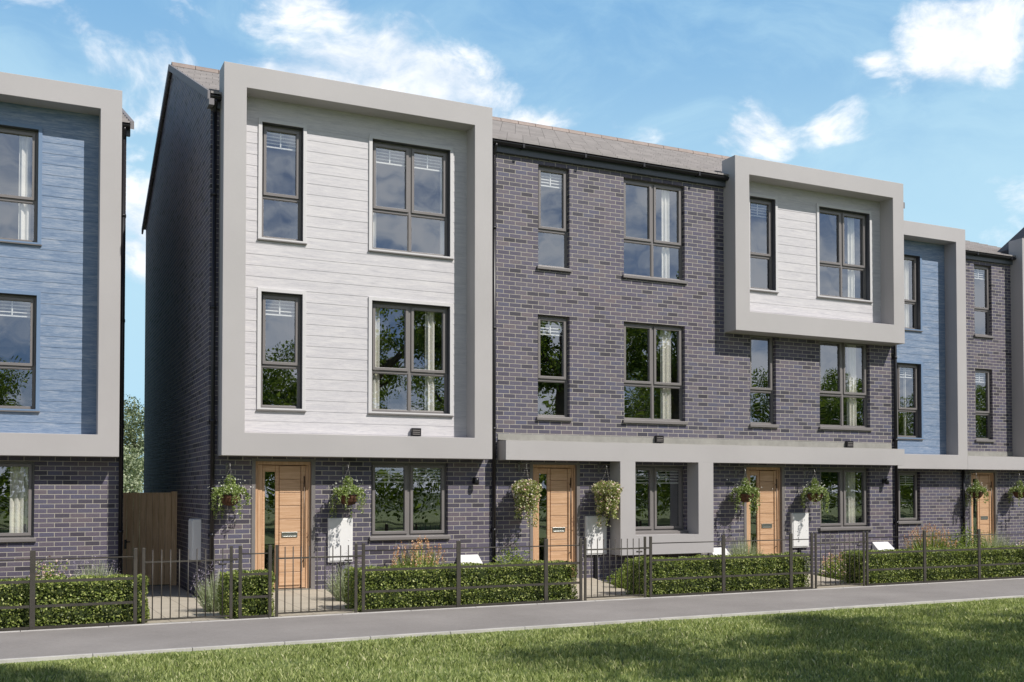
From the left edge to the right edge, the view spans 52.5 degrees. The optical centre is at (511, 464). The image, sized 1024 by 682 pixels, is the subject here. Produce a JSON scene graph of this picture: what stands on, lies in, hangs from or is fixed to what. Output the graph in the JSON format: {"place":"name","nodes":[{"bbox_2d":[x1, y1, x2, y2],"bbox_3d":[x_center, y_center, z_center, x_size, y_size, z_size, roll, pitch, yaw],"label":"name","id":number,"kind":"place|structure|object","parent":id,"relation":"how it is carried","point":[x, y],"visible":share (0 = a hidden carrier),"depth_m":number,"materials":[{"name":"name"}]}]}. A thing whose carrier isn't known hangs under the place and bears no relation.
{"place":"outdoors","nodes":[
{"label":"outdoors","id":0,"kind":"place"},
{"bbox_2d":[126,529,169,585],"bbox_3d":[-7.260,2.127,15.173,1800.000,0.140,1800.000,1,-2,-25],"label":"ground","id":1,"kind":"structure","parent":0,"point":[145,569],"depth_m":22.56,"materials":[{"name":"grey concrete"}]},
{"bbox_2d":[0,72,133,584],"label":"terraced house","id":2,"kind":"structure","parent":1,"relation":"on","point":[62,233],"depth_m":17.34,"materials":[{"name":"blue wood"}]},
{"bbox_2d":[0,461,35,541],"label":"window","id":3,"kind":"structure","parent":2,"relation":"in","point":[21,481],"depth_m":17.16,"materials":[{"name":"grey glass"}]},
{"bbox_2d":[0,289,40,411],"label":"window","id":4,"kind":"structure","parent":2,"relation":"in","point":[11,295],"depth_m":17.17,"materials":[{"name":"grey glass"}]},
{"bbox_2d":[0,121,42,245],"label":"window","id":5,"kind":"structure","parent":2,"relation":"in","point":[28,139],"depth_m":17.29,"materials":[{"name":"grey glass"}]},
{"bbox_2d":[123,491,176,584],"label":"timber gate","id":6,"kind":"structure","parent":2,"relation":"attached to","point":[148,516],"depth_m":19.32,"materials":[{"name":"brown wood"}]},
{"bbox_2d":[123,432,143,528],"bbox_3d":[-12.988,0.802,36.700,4.220,4.262,3.816,1,-2,-25],"label":"tree","id":7,"kind":"object","parent":1,"relation":"on","point":[133,464],"visible":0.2,"depth_m":36.32,"materials":[{"name":"green plant"}]},
{"bbox_2d":[124,394,143,484],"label":"tree","id":8,"kind":"object","parent":1,"relation":"on","point":[131,438],"visible":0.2,"depth_m":41.14,"materials":[{"name":"green plant"}]},
{"bbox_2d":[127,473,143,492],"bbox_3d":[-15.707,1.122,40.106,3.279,3.785,3.437,0,-1,3],"label":"tree","id":9,"kind":"object","parent":1,"relation":"on","point":[140,489],"visible":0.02,"depth_m":39.94,"materials":[{"name":"green plant"}]},
{"bbox_2d":[141,61,498,598],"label":"terraced house","id":10,"kind":"structure","parent":1,"relation":"on","point":[318,298],"depth_m":17.64,"materials":[{"name":"grey brick"}]},
{"bbox_2d":[195,465,251,518],"bbox_3d":[-4.426,0.427,16.265,0.800,0.846,0.768,-1,-2,44],"label":"hanging basket","id":11,"kind":"object","parent":10,"relation":"hanging from","point":[227,498],"visible":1,"depth_m":16.14,"materials":[{"name":"green plastic"}]},
{"bbox_2d":[256,287,305,411],"bbox_3d":[-3.789,-1.870,17.007,0.810,1.992,0.223,1,-2,-25],"label":"window","id":12,"kind":"structure","parent":10,"relation":"in","point":[263,294],"depth_m":17.05,"materials":[{"name":"grey glass"}]},
{"bbox_2d":[257,118,306,244],"bbox_3d":[-3.789,-4.634,17.074,0.810,1.992,0.223,1,-2,-25],"label":"window","id":13,"kind":"structure","parent":10,"relation":"in","point":[270,125],"depth_m":17.12,"materials":[{"name":"grey plastic"}]},
{"bbox_2d":[262,465,305,587],"bbox_3d":[-3.722,1.008,16.964,0.709,2.005,0.099,1,-2,-25],"label":"door","id":14,"kind":"structure","parent":10,"relation":"in","point":[290,481],"depth_m":17.00,"materials":[{"name":"brown wood"}]},
{"bbox_2d":[329,467,370,517],"bbox_3d":[-2.714,0.452,17.077,0.800,0.846,0.768,-1,-2,24],"label":"hanging basket","id":15,"kind":"object","parent":10,"relation":"hanging from","point":[346,494],"visible":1,"depth_m":16.95,"materials":[{"name":"green metal"}]},
{"bbox_2d":[369,462,450,539],"bbox_3d":[-1.775,0.619,17.898,1.465,1.319,0.228,1,-2,-25],"label":"window","id":16,"kind":"structure","parent":10,"relation":"in","point":[408,533],"depth_m":17.91,"materials":[{"name":"grey glass"}]},
{"bbox_2d":[367,297,453,416],"bbox_3d":[-1.779,-1.846,17.993,1.558,1.992,0.272,1,-2,-25],"label":"window","id":17,"kind":"structure","parent":10,"relation":"in","point":[374,303],"depth_m":18.00,"materials":[{"name":"grey plastic"}]},
{"bbox_2d":[368,134,453,259],"bbox_3d":[-1.778,-4.610,18.060,1.558,1.992,0.272,1,-2,-25],"label":"window","id":18,"kind":"structure","parent":10,"relation":"in","point":[445,217],"depth_m":18.07,"materials":[{"name":"grey plastic"}]},
{"bbox_2d":[490,116,729,583],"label":"terraced house","id":19,"kind":"structure","parent":1,"relation":"on","point":[604,333],"depth_m":19.62,"materials":[{"name":"grey brick"}]},
{"bbox_2d":[510,464,541,526],"bbox_3d":[0.249,0.551,18.453,0.600,1.128,0.521,1,-2,-25],"label":"hanging basket","id":20,"kind":"object","parent":19,"relation":"hanging from","point":[526,498],"visible":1,"depth_m":18.33,"materials":[{"name":"green plastic"}]},
{"bbox_2d":[537,468,570,566],"bbox_3d":[0.782,1.061,19.112,0.709,2.005,0.099,1,-2,-25],"label":"door","id":21,"kind":"structure","parent":19,"relation":"in","point":[558,480],"depth_m":19.15,"materials":[{"name":"brown wood"}]},
{"bbox_2d":[537,166,571,271],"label":"window","id":22,"kind":"structure","parent":19,"relation":"in","point":[542,229],"depth_m":19.30,"materials":[{"name":"grey glass"}]},
{"bbox_2d":[536,315,572,420],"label":"window","id":23,"kind":"structure","parent":19,"relation":"in","point":[552,379],"depth_m":19.23,"materials":[{"name":"grey glass"}]},
{"bbox_2d":[591,466,623,526],"bbox_3d":[1.756,0.583,19.169,0.600,1.128,0.521,-1,-2,28],"label":"hanging basket","id":24,"kind":"object","parent":19,"relation":"hanging from","point":[608,497],"visible":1,"depth_m":19.07,"materials":[{"name":"green metal"}]},
{"bbox_2d":[622,179,687,283],"bbox_3d":[2.725,-4.524,20.199,1.470,1.934,0.279,1,-2,-25],"label":"window","id":25,"kind":"structure","parent":19,"relation":"in","point":[651,241],"depth_m":20.25,"materials":[{"name":"grey glass"}]},
{"bbox_2d":[623,322,687,424],"bbox_3d":[2.722,-1.760,20.125,1.470,1.934,0.271,1,-2,-25],"label":"window","id":26,"kind":"structure","parent":19,"relation":"in","point":[665,384],"depth_m":20.27,"materials":[{"name":"grey glass"}]},
{"bbox_2d":[635,465,688,534],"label":"window","id":27,"kind":"structure","parent":19,"relation":"in","point":[652,528],"depth_m":20.08,"materials":[{"name":"grey glass"}]},
{"bbox_2d":[588,135,904,574],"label":"terraced house","id":28,"kind":"structure","parent":1,"relation":"on","point":[810,299],"depth_m":21.74,"materials":[{"name":"grey brick"}]},
{"bbox_2d":[727,470,772,512],"bbox_3d":[4.614,0.525,20.507,0.768,0.846,0.800,0,-1,-15],"label":"hanging basket","id":29,"kind":"object","parent":28,"relation":"attached to","point":[744,492],"visible":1,"depth_m":20.44,"materials":[{"name":"green metal"}]},
{"bbox_2d":[749,470,777,554],"bbox_3d":[5.124,1.111,21.182,0.709,2.005,0.099,1,-2,-25],"label":"door","id":30,"kind":"structure","parent":28,"relation":"in","point":[766,517],"depth_m":21.23,"materials":[{"name":"brown wood"}]},
{"bbox_2d":[749,193,778,292],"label":"window","id":31,"kind":"structure","parent":28,"relation":"in","point":[772,203],"depth_m":21.39,"materials":[{"name":"grey glass"}]},
{"bbox_2d":[749,335,778,427],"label":"window","id":32,"kind":"structure","parent":28,"relation":"in","point":[752,389],"depth_m":21.33,"materials":[{"name":"grey glass"}]},
{"bbox_2d":[796,471,834,511],"bbox_3d":[6.241,0.545,21.304,0.800,0.846,0.768,1,-2,-23],"label":"hanging basket","id":33,"kind":"object","parent":28,"relation":"attached to","point":[814,494],"visible":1,"depth_m":21.19,"materials":[{"name":"green metal"}]},
{"bbox_2d":[816,203,872,302],"bbox_3d":[7.057,-4.507,22.272,1.545,1.992,0.270,1,-2,-25],"label":"window","id":34,"kind":"structure","parent":28,"relation":"in","point":[866,266],"depth_m":22.45,"materials":[{"name":"grey glass"}]},
{"bbox_2d":[819,340,872,430],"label":"window","id":35,"kind":"structure","parent":28,"relation":"in","point":[851,394],"depth_m":22.38,"materials":[{"name":"grey glass"}]},
{"bbox_2d":[819,468,872,530],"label":"window","id":36,"kind":"structure","parent":28,"relation":"in","point":[846,476],"depth_m":22.22,"materials":[{"name":"grey glass"}]},
{"bbox_2d":[897,220,967,548],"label":"terraced house","id":37,"kind":"structure","parent":1,"relation":"on","point":[932,394],"depth_m":26.66,"materials":[{"name":"blue wood"}]},
{"bbox_2d":[897,360,923,439],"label":"window","id":38,"kind":"structure","parent":37,"relation":"in","point":[918,367],"depth_m":26.50,"materials":[{"name":"grey glass"}]},
{"bbox_2d":[898,471,922,523],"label":"window","id":39,"kind":"structure","parent":37,"relation":"in","point":[914,520],"depth_m":26.37,"materials":[{"name":"grey glass"}]},
{"bbox_2d":[904,252,922,331],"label":"window","id":40,"kind":"structure","parent":37,"relation":"in","point":[916,258],"depth_m":26.61,"materials":[{"name":"grey glass"}]},
{"bbox_2d":[961,227,1023,546],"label":"terraced house","id":41,"kind":"structure","parent":1,"relation":"on","point":[995,345],"depth_m":27.73,"materials":[{"name":"grey brick"}]},
{"bbox_2d":[961,474,998,506],"bbox_3d":[11.979,0.656,26.861,0.800,0.846,0.768,0,-1,-19],"label":"hanging basket","id":42,"kind":"object","parent":41,"relation":"hanging from","point":[974,489],"visible":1,"depth_m":26.78,"materials":[{"name":"green metal"}]},
{"bbox_2d":[972,475,991,542],"bbox_3d":[12.422,1.265,27.459,0.709,2.005,0.099,1,-2,-25],"label":"door","id":43,"kind":"structure","parent":41,"relation":"in","point":[984,511],"depth_m":27.52,"materials":[{"name":"brown wood"}]},
{"bbox_2d":[974,265,994,337],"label":"window","id":44,"kind":"structure","parent":41,"relation":"in","point":[980,309],"depth_m":27.74,"materials":[{"name":"grey glass"}]},
{"bbox_2d":[975,369,995,441],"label":"window","id":45,"kind":"structure","parent":41,"relation":"in","point":[980,371],"depth_m":27.66,"materials":[{"name":"grey glass"}]},
{"bbox_2d":[1007,474,1023,505],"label":"hanging basket","id":46,"kind":"object","parent":41,"relation":"attached to","point":[1018,490],"visible":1,"depth_m":27.49,"materials":[{"name":"green metal"}]},
{"bbox_2d":[145,585,232,623],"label":"side path","id":47,"kind":"structure","parent":0,"point":[174,602],"depth_m":15.01,"materials":[{"name":"beige concrete"}]},
{"bbox_2d":[141,546,237,623],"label":"metal gate","id":48,"kind":"structure","parent":47,"relation":"on","point":[230,615],"depth_m":12.89,"materials":[{"name":"black metal"}]},
{"bbox_2d":[0,577,1010,631],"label":"garden soil","id":49,"kind":"structure","parent":0,"point":[471,606],"depth_m":14.60,"materials":[{"name":"brown soil"}]},
{"bbox_2d":[26,556,74,579],"bbox_3d":[-7.362,1.828,16.582,0.772,0.746,0.755,-1,-1,20],"label":"flowering shrub","id":50,"kind":"object","parent":49,"relation":"on","point":[44,575],"visible":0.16,"depth_m":16.55,"materials":[{"name":"green plant"}]},
{"bbox_2d":[0,548,136,630],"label":"metal fence","id":51,"kind":"object","parent":49,"relation":"on","point":[32,606],"visible":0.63,"depth_m":12.25,"materials":[{"name":"black metal"}]},
{"bbox_2d":[0,574,149,627],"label":"hedge","id":52,"kind":"object","parent":49,"relation":"on","point":[73,592],"visible":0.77,"depth_m":12.46,"materials":[{"name":"green plant"}]},
{"bbox_2d":[67,553,119,581],"bbox_3d":[-6.624,1.770,16.488,0.804,0.818,0.834,1,-2,-25],"label":"lavender","id":53,"kind":"object","parent":49,"relation":"on","point":[101,571],"visible":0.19,"depth_m":16.50,"materials":[{"name":"green plant"}]},
{"bbox_2d":[190,561,229,611],"bbox_3d":[-4.047,1.689,14.278,0.723,0.737,0.714,1,-2,-25],"label":"lavender","id":54,"kind":"object","parent":49,"relation":"on","point":[209,599],"visible":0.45,"depth_m":14.12,"materials":[{"name":"green plant"}]},
{"bbox_2d":[216,569,274,618],"bbox_3d":[-3.465,1.684,13.548,0.692,0.646,0.585,1,-2,-25],"label":"hedge","id":55,"kind":"object","parent":49,"relation":"on","point":[253,585],"visible":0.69,"depth_m":13.38,"materials":[{"name":"green plant"}]},
{"bbox_2d":[238,545,271,618],"bbox_3d":[-3.275,1.528,13.243,0.418,1.005,0.024,1,-2,-25],"label":"metal fence","id":56,"kind":"object","parent":49,"relation":"on","point":[241,574],"visible":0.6,"depth_m":13.24,"materials":[{"name":"black metal"}]},
{"bbox_2d":[325,550,370,602],"bbox_3d":[-2.403,1.673,15.398,0.783,0.820,0.754,1,-2,-25],"label":"lavender","id":57,"kind":"object","parent":49,"relation":"on","point":[336,593],"visible":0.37,"depth_m":15.29,"materials":[{"name":"green plant"}]},
{"bbox_2d":[391,535,445,570],"bbox_3d":[-1.566,1.687,17.393,0.942,1.028,0.946,1,-2,-25],"label":"crocosmia","id":58,"kind":"object","parent":49,"relation":"on","point":[414,559],"visible":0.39,"depth_m":17.38,"materials":[{"name":"green plant"}]},
{"bbox_2d":[343,559,577,611],"bbox_3d":[-0.679,1.717,14.877,3.477,0.646,0.601,1,-2,-25],"label":"hedge","id":59,"kind":"object","parent":49,"relation":"on","point":[417,579],"visible":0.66,"depth_m":14.63,"materials":[{"name":"green plant"}]},
{"bbox_2d":[362,538,581,611],"bbox_3d":[-0.485,1.560,14.573,3.361,1.005,0.024,1,-2,-25],"label":"metal fence","id":60,"kind":"object","parent":49,"relation":"on","point":[458,567],"visible":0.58,"depth_m":14.48,"materials":[{"name":"black metal"}]},
{"bbox_2d":[492,539,531,566],"bbox_3d":[0.036,1.769,18.150,0.884,0.947,0.736,1,-2,-25],"label":"leafy shrub","id":61,"kind":"object","parent":49,"relation":"on","point":[519,559],"visible":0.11,"depth_m":18.15,"materials":[{"name":"green plant"}]},
{"bbox_2d":[602,565,626,587],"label":"leafy shrub","id":62,"kind":"object","parent":49,"relation":"on","point":[612,581],"visible":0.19,"depth_m":18.26,"materials":[{"name":"green plant"}]},
{"bbox_2d":[611,564,629,590],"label":"leafy shrub","id":63,"kind":"object","parent":49,"relation":"on","point":[619,582],"visible":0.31,"depth_m":17.31,"materials":[{"name":"green plant"}]},
{"bbox_2d":[623,551,809,596],"bbox_3d":[3.365,1.762,16.805,3.382,0.650,0.600,1,-2,-25],"label":"hedge","id":64,"kind":"object","parent":49,"relation":"on","point":[691,568],"visible":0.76,"depth_m":16.52,"materials":[{"name":"green plant"}]},
{"bbox_2d":[649,533,812,596],"bbox_3d":[3.533,1.607,16.489,3.193,1.005,0.024,1,-2,-25],"label":"metal fence","id":65,"kind":"object","parent":49,"relation":"on","point":[723,558],"visible":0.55,"depth_m":16.44,"materials":[{"name":"black metal"}]},
{"bbox_2d":[725,535,763,558],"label":"ornamental grass","id":66,"kind":"object","parent":49,"relation":"on","point":[743,550],"depth_m":20.22,"materials":[{"name":"green plant"}]},
{"bbox_2d":[814,553,845,579],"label":"flowering shrub","id":67,"kind":"object","parent":49,"relation":"on","point":[832,569],"visible":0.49,"depth_m":20.12,"materials":[{"name":"green plant"}]},
{"bbox_2d":[903,523,956,551],"bbox_3d":[9.630,1.846,23.896,1.142,1.028,1.144,1,-2,-25],"label":"crocosmia","id":68,"kind":"object","parent":49,"relation":"on","point":[929,544],"visible":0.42,"depth_m":23.76,"materials":[{"name":"green plant"}]},
{"bbox_2d":[841,545,1023,584],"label":"hedge","id":69,"kind":"object","parent":49,"relation":"on","point":[915,559],"visible":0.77,"depth_m":18.57,"materials":[{"name":"green plant"}]},
{"bbox_2d":[866,529,1023,585],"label":"metal fence","id":70,"kind":"object","parent":49,"relation":"on","point":[978,549],"visible":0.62,"depth_m":18.35,"materials":[{"name":"black metal"}]},
{"bbox_2d":[814,532,867,588],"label":"metal gate","id":71,"kind":"structure","parent":70,"relation":"attached to","point":[863,541],"depth_m":17.42,"materials":[{"name":"black metal"}]},
{"bbox_2d":[945,521,985,547],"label":"leafy shrub","id":72,"kind":"object","parent":49,"relation":"on","point":[960,543],"visible":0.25,"depth_m":24.59,"materials":[{"name":"green plant"}]},
{"bbox_2d":[0,579,1023,658],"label":"path","id":73,"kind":"structure","parent":0,"point":[91,640],"depth_m":13.06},
{"bbox_2d":[0,578,1023,663],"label":"path edging","id":74,"kind":"object","parent":73,"relation":"on","point":[44,658],"visible":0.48,"depth_m":12.57,"materials":[{"name":"concrete"}]},
{"bbox_2d":[0,597,1023,681],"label":"lawn","id":75,"kind":"structure","parent":0,"point":[483,671],"depth_m":9.95,"materials":[{"name":"green plant"}]},
{"bbox_2d":[0,0,1023,492],"label":"sky","id":76,"kind":"structure","parent":0,"point":[925,96],"materials":[{"name":"blue"}]},
{"bbox_2d":[272,574,865,616],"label":"path","id":77,"kind":"structure","parent":0,"point":[320,604],"depth_m":15.91,"materials":[{"name":"beige concrete"}]},
{"bbox_2d":[275,543,361,616],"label":"metal gate","id":78,"kind":"structure","parent":77,"relation":"on","point":[356,556],"depth_m":13.58,"materials":[{"name":"black metal"}]},
{"bbox_2d":[584,537,649,600],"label":"metal gate","id":79,"kind":"structure","parent":77,"relation":"on","point":[585,567],"depth_m":15.53,"materials":[{"name":"black metal"}]},
{"bbox_2d":[822,552,845,578],"bbox_3d":[6.571,1.997,20.949,0.645,0.589,0.608,1,-2,-25],"label":"crocosmia","id":80,"kind":"object","parent":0,"point":[832,561],"visible":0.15,"depth_m":20.91,"materials":[{"name":"green plant"}]},
{"bbox_2d":[971,529,1016,546],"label":"ornamental grass","id":81,"kind":"object","parent":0,"point":[993,542],"depth_m":25.18,"materials":[{"name":"green plant"}]}
]}

